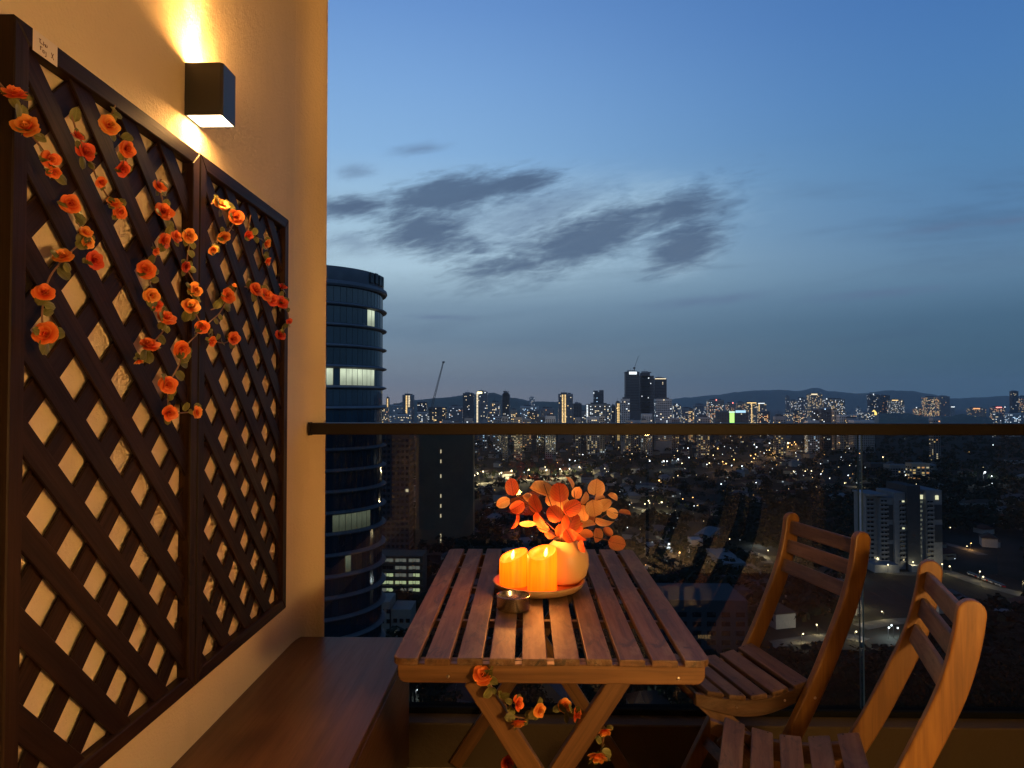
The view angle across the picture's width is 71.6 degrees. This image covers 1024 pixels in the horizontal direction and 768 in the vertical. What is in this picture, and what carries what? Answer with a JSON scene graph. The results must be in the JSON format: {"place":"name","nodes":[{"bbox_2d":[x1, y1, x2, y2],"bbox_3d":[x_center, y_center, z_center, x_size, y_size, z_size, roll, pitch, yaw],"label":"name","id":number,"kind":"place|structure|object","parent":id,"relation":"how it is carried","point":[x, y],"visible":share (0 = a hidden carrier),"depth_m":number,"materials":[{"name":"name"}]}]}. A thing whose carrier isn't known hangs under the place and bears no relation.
{"place":"outdoors","nodes":[
{"label":"outdoors","id":0,"kind":"place"},
{"bbox_2d":[326,265,386,421],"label":"round tower","id":1,"kind":"structure","parent":0,"point":[356,313],"depth_m":136.03,"materials":[{"name":"blue glass"}]},
{"bbox_2d":[428,361,444,422],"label":"construction crane","id":2,"kind":"object","parent":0,"point":[430,409],"visible":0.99,"depth_m":1702.75,"materials":[{"name":"black metal"}]},
{"bbox_2d":[383,393,610,418],"bbox_3d":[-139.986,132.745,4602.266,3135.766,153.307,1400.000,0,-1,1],"label":"hills","id":3,"kind":"structure","parent":0,"point":[516,403],"depth_m":4304.79,"materials":[{"name":"grey"}]},
{"bbox_2d":[326,0,1023,405],"label":"sky","id":4,"kind":"structure","parent":0,"point":[548,198],"materials":[{"name":"blue"}]},
{"bbox_2d":[414,409,1009,650],"bbox_3d":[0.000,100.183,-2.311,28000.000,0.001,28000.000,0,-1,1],"label":"ground","id":5,"kind":"structure","parent":0,"point":[773,412],"depth_m":5875.32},
{"bbox_2d":[382,406,388,421],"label":"high-rise building","id":6,"kind":"structure","parent":5,"relation":"on","point":[385,414],"depth_m":1856.29,"materials":[{"name":"grey glass"}]},
{"bbox_2d":[391,403,401,421],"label":"high-rise building","id":7,"kind":"structure","parent":5,"relation":"on","point":[396,408],"depth_m":2106.66,"materials":[{"name":"grey glass"}]},
{"bbox_2d":[395,413,407,421],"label":"city block","id":8,"kind":"structure","parent":5,"relation":"on","point":[401,417],"depth_m":1810.59,"materials":[{"name":"grey glass"}]},
{"bbox_2d":[402,394,413,421],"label":"high-rise building","id":9,"kind":"structure","parent":5,"relation":"on","point":[407,400],"depth_m":1905.79,"materials":[{"name":"grey glass"}]},
{"bbox_2d":[417,399,426,411],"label":"high-rise building","id":10,"kind":"structure","parent":5,"relation":"on","point":[422,404],"depth_m":1904.81,"materials":[{"name":"grey glass"}]},
{"bbox_2d":[417,408,427,422],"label":"city block","id":11,"kind":"structure","parent":5,"relation":"on","point":[422,416],"depth_m":1789.31,"materials":[{"name":"grey glass"}]},
{"bbox_2d":[429,406,446,422],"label":"high-rise building","id":12,"kind":"structure","parent":5,"relation":"on","point":[439,411],"depth_m":1753.22,"materials":[{"name":"grey glass"}]},
{"bbox_2d":[449,405,462,422],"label":"high-rise building","id":13,"kind":"structure","parent":5,"relation":"on","point":[455,412],"depth_m":2102.68,"materials":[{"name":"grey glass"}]},
{"bbox_2d":[463,390,473,422],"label":"high-rise building","id":14,"kind":"structure","parent":5,"relation":"on","point":[468,403],"depth_m":2002.19,"materials":[{"name":"grey glass"}]},
{"bbox_2d":[463,395,472,418],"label":"dark windows","id":15,"kind":"structure","parent":14,"relation":"in","point":[467,403],"depth_m":2002.22,"materials":[{"name":"black glass"}]},
{"bbox_2d":[476,390,487,422],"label":"high-rise building","id":16,"kind":"structure","parent":5,"relation":"on","point":[482,406],"depth_m":1801.21,"materials":[{"name":"grey glass"}]},
{"bbox_2d":[477,395,487,422],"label":"dark windows","id":17,"kind":"structure","parent":16,"relation":"in","point":[486,396],"depth_m":1801.36,"materials":[{"name":"black glass"}]},
{"bbox_2d":[490,401,499,422],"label":"high-rise building","id":18,"kind":"structure","parent":5,"relation":"on","point":[494,406],"depth_m":1700.26,"materials":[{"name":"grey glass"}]},
{"bbox_2d":[502,391,509,422],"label":"high-rise building","id":19,"kind":"structure","parent":5,"relation":"on","point":[506,401],"depth_m":1900.01,"materials":[{"name":"grey glass"}]},
{"bbox_2d":[520,403,538,422],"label":"high-rise building","id":20,"kind":"structure","parent":5,"relation":"on","point":[523,411],"depth_m":2198.17,"materials":[{"name":"grey glass"}]},
{"bbox_2d":[527,409,538,422],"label":"city block","id":21,"kind":"structure","parent":5,"relation":"on","point":[532,414],"depth_m":1981.23,"materials":[{"name":"grey glass"}]},
{"bbox_2d":[540,407,553,416],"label":"high-rise building","id":22,"kind":"structure","parent":5,"relation":"on","point":[545,411],"depth_m":1997.07,"materials":[{"name":"grey glass"}]},
{"bbox_2d":[545,414,555,422],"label":"city block","id":23,"kind":"structure","parent":5,"relation":"on","point":[550,418],"depth_m":1221.83,"materials":[{"name":"grey glass"}]},
{"bbox_2d":[558,392,572,422],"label":"high-rise building","id":24,"kind":"structure","parent":5,"relation":"on","point":[565,407],"depth_m":1696.72,"materials":[{"name":"grey concrete"}]},
{"bbox_2d":[558,397,572,422],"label":"dark windows","id":25,"kind":"structure","parent":24,"relation":"in","point":[558,397],"depth_m":1696.77,"materials":[{"name":"black glass"}]},
{"bbox_2d":[573,400,581,422],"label":"high-rise building","id":26,"kind":"structure","parent":5,"relation":"on","point":[577,409],"depth_m":1646.06,"materials":[{"name":"grey concrete"}]},
{"bbox_2d":[586,403,609,422],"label":"high-rise building","id":27,"kind":"structure","parent":5,"relation":"on","point":[596,409],"depth_m":1595.22,"materials":[{"name":"grey concrete"}]},
{"bbox_2d":[593,390,603,403],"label":"high-rise building","id":28,"kind":"structure","parent":5,"relation":"on","point":[598,397],"depth_m":1994.87,"materials":[{"name":"concrete"}]},
{"bbox_2d":[615,398,620,422],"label":"high-rise building","id":29,"kind":"structure","parent":5,"relation":"on","point":[617,411],"depth_m":1494.57,"materials":[{"name":"concrete"}]},
{"bbox_2d":[621,394,629,422],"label":"high-rise building","id":30,"kind":"structure","parent":5,"relation":"on","point":[625,408],"depth_m":1325.00,"materials":[{"name":"concrete"}]},
{"bbox_2d":[624,368,639,419],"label":"high-rise building","id":31,"kind":"structure","parent":5,"relation":"on","point":[632,385],"depth_m":1445.05,"materials":[{"name":"concrete"}]},
{"bbox_2d":[624,374,639,410],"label":"dark windows","id":32,"kind":"structure","parent":31,"relation":"in","point":[624,374],"depth_m":1444.96,"materials":[{"name":"black glass"}]},
{"bbox_2d":[640,371,653,422],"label":"high-rise building","id":33,"kind":"structure","parent":5,"relation":"on","point":[646,393],"depth_m":1469.16,"materials":[{"name":"concrete"}]},
{"bbox_2d":[640,378,653,410],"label":"dark windows","id":34,"kind":"structure","parent":33,"relation":"in","point":[640,378],"depth_m":1469.15,"materials":[{"name":"black glass"}]},
{"bbox_2d":[654,374,666,398],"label":"high-rise building","id":35,"kind":"structure","parent":5,"relation":"on","point":[660,386],"depth_m":1553.54,"materials":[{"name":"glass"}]},
{"bbox_2d":[654,397,671,422],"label":"high-rise building","id":36,"kind":"structure","parent":5,"relation":"on","point":[662,409],"depth_m":1343.32,"materials":[{"name":"concrete"}]},
{"bbox_2d":[654,401,670,422],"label":"dark windows","id":37,"kind":"structure","parent":36,"relation":"in","point":[656,401],"depth_m":1343.24,"materials":[{"name":"black glass"}]},
{"bbox_2d":[672,402,680,417],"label":"high-rise building","id":38,"kind":"structure","parent":5,"relation":"on","point":[676,407],"depth_m":2287.85,"materials":[{"name":"glass"}]},
{"bbox_2d":[680,407,689,422],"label":"high-rise building","id":39,"kind":"structure","parent":5,"relation":"on","point":[683,410],"depth_m":2187.69,"materials":[{"name":"glass"}]},
{"bbox_2d":[688,408,693,422],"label":"high-rise building","id":40,"kind":"structure","parent":5,"relation":"on","point":[690,415],"depth_m":1689.88,"materials":[{"name":"glass"}]},
{"bbox_2d":[693,404,705,422],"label":"high-rise building","id":41,"kind":"structure","parent":5,"relation":"on","point":[699,409],"depth_m":2484.93,"materials":[{"name":"glass"}]},
{"bbox_2d":[696,415,709,422],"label":"city block","id":42,"kind":"structure","parent":5,"relation":"on","point":[702,419],"depth_m":1230.92,"materials":[{"name":"grey glass"}]},
{"bbox_2d":[706,397,723,422],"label":"high-rise building","id":43,"kind":"structure","parent":5,"relation":"on","point":[713,405],"depth_m":2285.30,"materials":[{"name":"glass"}]},
{"bbox_2d":[725,400,734,410],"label":"high-rise building","id":44,"kind":"structure","parent":5,"relation":"on","point":[729,406],"depth_m":2582.22,"materials":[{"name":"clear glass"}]},
{"bbox_2d":[715,410,748,422],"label":"mall","id":45,"kind":"structure","parent":5,"relation":"on","point":[739,416],"depth_m":1588.17,"materials":[{"name":"grey glass"}]},
{"bbox_2d":[744,400,756,422],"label":"high-rise building","id":46,"kind":"structure","parent":5,"relation":"on","point":[750,407],"depth_m":2183.21,"materials":[{"name":"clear glass"}]},
{"bbox_2d":[757,402,766,411],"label":"high-rise building","id":47,"kind":"structure","parent":5,"relation":"on","point":[760,405],"depth_m":2232.41,"materials":[{"name":"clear glass"}]},
{"bbox_2d":[757,408,769,422],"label":"city block","id":48,"kind":"structure","parent":5,"relation":"on","point":[763,416],"depth_m":1933.74,"materials":[{"name":"grey glass"}]},
{"bbox_2d":[773,414,785,422],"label":"city block","id":49,"kind":"structure","parent":5,"relation":"on","point":[778,418],"depth_m":1184.93,"materials":[{"name":"grey glass"}]},
{"bbox_2d":[783,412,792,422],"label":"city block","id":50,"kind":"structure","parent":5,"relation":"on","point":[789,417],"depth_m":2523.89,"materials":[{"name":"grey glass"}]},
{"bbox_2d":[789,400,795,412],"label":"high-rise building","id":51,"kind":"structure","parent":5,"relation":"on","point":[792,405],"depth_m":2874.91,"materials":[{"name":"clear glass"}]},
{"bbox_2d":[796,397,806,420],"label":"high-rise building","id":52,"kind":"structure","parent":5,"relation":"on","point":[801,403],"depth_m":2675.78,"materials":[{"name":"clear glass"}]},
{"bbox_2d":[798,411,804,422],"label":"city block","id":53,"kind":"structure","parent":5,"relation":"on","point":[801,418],"depth_m":2220.84,"materials":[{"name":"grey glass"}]},
{"bbox_2d":[807,393,821,420],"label":"high-rise building","id":54,"kind":"structure","parent":5,"relation":"on","point":[814,400],"depth_m":2477.11,"materials":[{"name":"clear glass"}]},
{"bbox_2d":[811,408,817,420],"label":"high-rise building","id":55,"kind":"structure","parent":5,"relation":"on","point":[814,414],"depth_m":1485.71,"materials":[{"name":"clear glass"}]},
{"bbox_2d":[818,407,832,422],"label":"high-rise building","id":56,"kind":"structure","parent":5,"relation":"on","point":[824,414],"depth_m":1465.24,"materials":[{"name":"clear glass"}]},
{"bbox_2d":[822,398,844,414],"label":"high-rise building","id":57,"kind":"structure","parent":5,"relation":"on","point":[837,403],"depth_m":2524.71,"materials":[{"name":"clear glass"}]},
{"bbox_2d":[822,400,844,414],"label":"dark windows","id":58,"kind":"structure","parent":57,"relation":"in","point":[826,401],"depth_m":2524.25,"materials":[{"name":"black glass"}]},
{"bbox_2d":[831,406,838,422],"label":"high-rise building","id":59,"kind":"structure","parent":5,"relation":"on","point":[835,411],"depth_m":1425.42,"materials":[{"name":"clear glass"}]},
{"bbox_2d":[836,415,849,422],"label":"building","id":60,"kind":"structure","parent":5,"relation":"on","point":[840,418],"depth_m":1405.00,"materials":[{"name":"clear glass"}]},
{"bbox_2d":[859,449,862,659],"bbox_3d":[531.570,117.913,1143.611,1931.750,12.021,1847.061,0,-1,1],"label":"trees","id":61,"kind":"object","parent":5,"relation":"on","point":[860,489],"depth_m":805.82,"materials":[{"name":"green plant"}]},
{"bbox_2d":[848,420,874,452],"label":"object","id":62,"kind":"structure","parent":5,"relation":"on","point":[861,421],"depth_m":1364.34,"materials":[{"name":"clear glass"}]},
{"bbox_2d":[860,412,873,419],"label":"city block","id":63,"kind":"structure","parent":5,"relation":"on","point":[866,415],"depth_m":2385.00,"materials":[{"name":"grey concrete"}]},
{"bbox_2d":[867,393,878,413],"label":"high-rise building","id":64,"kind":"structure","parent":5,"relation":"on","point":[872,401],"depth_m":2967.16,"materials":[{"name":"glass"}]},
{"bbox_2d":[879,395,889,413],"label":"high-rise building","id":65,"kind":"structure","parent":5,"relation":"on","point":[883,399],"depth_m":3015.46,"materials":[{"name":"glass"}]},
{"bbox_2d":[887,399,903,412],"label":"high-rise building","id":66,"kind":"structure","parent":5,"relation":"on","point":[895,405],"depth_m":2964.72,"materials":[{"name":"glass"}]},
{"bbox_2d":[922,396,938,416],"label":"high-rise building","id":67,"kind":"structure","parent":5,"relation":"on","point":[930,406],"depth_m":2912.30,"materials":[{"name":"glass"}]},
{"bbox_2d":[936,396,949,416],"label":"high-rise building","id":68,"kind":"structure","parent":5,"relation":"on","point":[944,406],"depth_m":2940.61,"materials":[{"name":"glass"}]},
{"bbox_2d":[966,407,985,417],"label":"building","id":69,"kind":"structure","parent":5,"relation":"on","point":[976,411],"depth_m":2956.90,"materials":[{"name":"glass"}]},
{"bbox_2d":[992,412,1002,422],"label":"city block","id":70,"kind":"structure","parent":5,"relation":"on","point":[997,417],"depth_m":1879.01,"materials":[{"name":"grey glass"}]},
{"bbox_2d":[990,406,1004,419],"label":"building","id":71,"kind":"structure","parent":5,"relation":"on","point":[997,409],"depth_m":2906.02,"materials":[{"name":"glass"}]},
{"bbox_2d":[1005,410,1020,422],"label":"city block","id":72,"kind":"structure","parent":5,"relation":"on","point":[1012,417],"depth_m":1954.24,"materials":[{"name":"grey glass"}]},
{"bbox_2d":[1009,390,1018,412],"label":"high-rise building","id":73,"kind":"structure","parent":5,"relation":"on","point":[1014,400],"depth_m":2757.88,"materials":[{"name":"glass"}]},
{"bbox_2d":[1018,396,1023,413],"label":"high-rise building","id":74,"kind":"structure","parent":5,"relation":"on","point":[1021,404],"depth_m":2806.09,"materials":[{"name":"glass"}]},
{"bbox_2d":[672,388,1023,408],"bbox_3d":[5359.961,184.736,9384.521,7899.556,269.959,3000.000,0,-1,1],"label":"hills","id":75,"kind":"structure","parent":0,"point":[773,399],"depth_m":8661.53,"materials":[{"name":"grey"}]},
{"bbox_2d":[859,413,1004,422],"bbox_3d":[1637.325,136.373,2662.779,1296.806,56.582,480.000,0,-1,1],"label":"hills","id":76,"kind":"structure","parent":0,"point":[905,418],"depth_m":2564.98,"materials":[{"name":"grey"}]},
{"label":"floor slab","id":77,"kind":"structure","parent":0,"visible":0},
{"bbox_2d":[0,0,327,767],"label":"balcony wall","id":78,"kind":"structure","parent":77,"relation":"on","point":[270,148],"depth_m":1.79,"materials":[{"name":"beige paint"}]},
{"bbox_2d":[0,14,199,767],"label":"trellis","id":79,"kind":"object","parent":78,"relation":"attached to","point":[26,51],"visible":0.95,"depth_m":1.23,"materials":[{"name":"brown wood"}]},
{"bbox_2d":[0,83,66,184],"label":"rose garland","id":80,"kind":"object","parent":79,"relation":"attached to","point":[24,123],"visible":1,"depth_m":1.01,"materials":[{"name":"brown"}]},
{"bbox_2d":[30,194,103,354],"bbox_3d":[-0.702,-0.174,1.126,0.045,0.264,0.160,0,-1,1],"label":"rose garland","id":81,"kind":"object","parent":79,"relation":"attached to","point":[46,335],"visible":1,"depth_m":1.11,"materials":[{"name":"orange plant"}]},
{"bbox_2d":[69,107,127,219],"bbox_3d":[-0.702,-0.372,1.221,0.040,0.161,0.166,0,-1,1],"label":"rose garland","id":82,"kind":"object","parent":79,"relation":"hanging from","point":[89,153],"visible":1,"depth_m":1.18,"materials":[{"name":"brown plant"}]},
{"bbox_2d":[98,105,136,177],"bbox_3d":[-0.703,-0.440,1.273,0.036,0.131,0.100,0,-1,1],"label":"rose garland","id":83,"kind":"object","parent":79,"relation":"attached to","point":[109,126],"visible":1,"depth_m":1.28,"materials":[{"name":"brown"}]},
{"bbox_2d":[133,179,197,363],"bbox_3d":[-0.698,-0.226,1.429,0.040,0.384,0.226,0,-1,1],"label":"rose garland","id":84,"kind":"object","parent":79,"relation":"attached to","point":[147,269],"visible":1,"depth_m":1.41,"materials":[{"name":"brown"}]},
{"bbox_2d":[158,243,209,424],"bbox_3d":[-0.691,-0.116,1.513,0.040,0.402,0.194,0,-1,1],"label":"rose garland","id":85,"kind":"object","parent":79,"relation":"hanging from","point":[182,350],"visible":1,"depth_m":1.52,"materials":[{"name":"brown"}]},
{"bbox_2d":[184,62,235,127],"bbox_3d":[-0.698,-0.668,1.647,0.086,0.120,0.078,0,-1,1],"label":"wall lamp","id":86,"kind":"object","parent":78,"relation":"attached to","point":[210,87],"visible":1,"depth_m":1.61,"materials":[{"name":"black metal"}]},
{"bbox_2d":[194,153,288,685],"bbox_3d":[-0.722,0.083,1.920,0.026,1.213,0.603,0,-1,1],"label":"trellis","id":87,"kind":"object","parent":78,"relation":"attached to","point":[231,190],"visible":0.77,"depth_m":1.88,"materials":[{"name":"brown wood"}]},
{"bbox_2d":[205,283,240,348],"bbox_3d":[-0.693,-0.170,1.720,0.039,0.170,0.178,0,-1,1],"label":"rose garland","id":88,"kind":"object","parent":87,"relation":"attached to","point":[227,298],"visible":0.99,"depth_m":1.72,"materials":[{"name":"brown"}]},
{"bbox_2d":[208,194,244,255],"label":"rose garland","id":89,"kind":"object","parent":87,"relation":"attached to","point":[236,217],"visible":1,"depth_m":1.70,"materials":[{"name":"brown plant"}]},
{"bbox_2d":[244,215,270,267],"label":"rose garland","id":90,"kind":"object","parent":87,"relation":"attached to","point":[248,236],"visible":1,"depth_m":1.97,"materials":[{"name":"brown"}]},
{"bbox_2d":[244,281,292,339],"bbox_3d":[-0.685,-0.217,2.049,0.039,0.173,0.356,0,-1,1],"label":"rose garland","id":91,"kind":"object","parent":87,"relation":"attached to","point":[280,300],"visible":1,"depth_m":2.04,"materials":[{"name":"brown plant"}]},
{"bbox_2d":[407,713,1023,767],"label":"kerb","id":92,"kind":"structure","parent":77,"relation":"on","point":[641,741],"depth_m":2.35,"materials":[{"name":"concrete"}]},
{"bbox_2d":[308,422,1023,718],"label":"glass railing","id":93,"kind":"object","parent":92,"relation":"on","point":[410,505],"visible":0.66,"depth_m":2.44,"materials":[{"name":"clear glass"}]},
{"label":"floor","id":94,"kind":"structure","parent":0,"visible":0},
{"bbox_2d":[171,637,408,767],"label":"bench","id":95,"kind":"object","parent":94,"relation":"on","point":[321,702],"visible":0.77,"depth_m":1.87,"materials":[{"name":"laminate"}]},
{"bbox_2d":[353,674,408,767],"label":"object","id":96,"kind":"structure","parent":95,"relation":"in","point":[386,745],"depth_m":2.05,"materials":[{"name":"laminate"}]},
{"bbox_2d":[394,549,707,767],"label":"folding table","id":97,"kind":"object","parent":94,"relation":"on","point":[541,659],"visible":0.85,"depth_m":1.49,"materials":[{"name":"brown wood"}]},
{"bbox_2d":[473,665,545,730],"bbox_3d":[-0.005,0.609,1.372,0.142,0.138,0.046,0,-1,1],"label":"rose garland","id":98,"kind":"object","parent":97,"relation":"attached to","point":[483,676],"visible":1,"depth_m":1.38,"materials":[{"name":"brown"}]},
{"bbox_2d":[497,590,529,613],"bbox_3d":[0.004,0.521,1.701,0.080,0.035,0.080,0,-1,1],"label":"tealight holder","id":99,"kind":"object","parent":97,"relation":"on","point":[513,601],"visible":1,"depth_m":1.67,"materials":[{"name":"silver metal"}]},
{"bbox_2d":[493,574,584,598],"bbox_3d":[0.071,0.530,1.880,0.244,0.026,0.244,0,-1,1],"label":"round tray","id":100,"kind":"object","parent":97,"relation":"on","point":[561,591],"visible":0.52,"depth_m":1.79,"materials":[{"name":"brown wood"}]},
{"bbox_2d":[499,548,527,587],"bbox_3d":[0.004,0.488,1.894,0.075,0.094,0.075,0,-1,1],"label":"candle","id":101,"kind":"object","parent":100,"relation":"on","point":[513,568],"visible":0.91,"depth_m":1.86,"materials":[{"name":"orange wax"}]},
{"bbox_2d":[527,544,556,590],"bbox_3d":[0.078,0.479,1.846,0.077,0.110,0.077,0,-1,1],"label":"candle","id":102,"kind":"object","parent":100,"relation":"on","point":[541,567],"visible":0.95,"depth_m":1.82,"materials":[{"name":"orange wax"}]},
{"bbox_2d":[549,538,588,585],"bbox_3d":[0.146,0.479,1.919,0.125,0.114,0.125,0,-1,1],"label":"vase","id":103,"kind":"object","parent":100,"relation":"on","point":[572,563],"visible":0.65,"depth_m":1.87,"materials":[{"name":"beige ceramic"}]},
{"bbox_2d":[496,477,630,551],"bbox_3d":[0.141,0.369,1.920,0.358,0.231,0.144,0,-1,8],"label":"leaf branch","id":104,"kind":"object","parent":103,"relation":"in","point":[576,518],"visible":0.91,"depth_m":1.90,"materials":[{"name":"orange plant"}]},
{"bbox_2d":[501,698,613,767],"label":"rose garland","id":105,"kind":"object","parent":97,"relation":"hanging from","point":[563,705],"visible":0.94,"depth_m":1.45,"materials":[{"name":"brown"}]},
{"bbox_2d":[674,512,870,767],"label":"folding chair","id":106,"kind":"object","parent":94,"relation":"on","point":[714,694],"visible":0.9,"depth_m":1.97,"materials":[{"name":"brown wood"}]},
{"bbox_2d":[710,559,986,767],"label":"folding chair","id":107,"kind":"object","parent":94,"relation":"on","point":[953,672],"visible":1,"depth_m":1.53,"materials":[{"name":"brown wood"}]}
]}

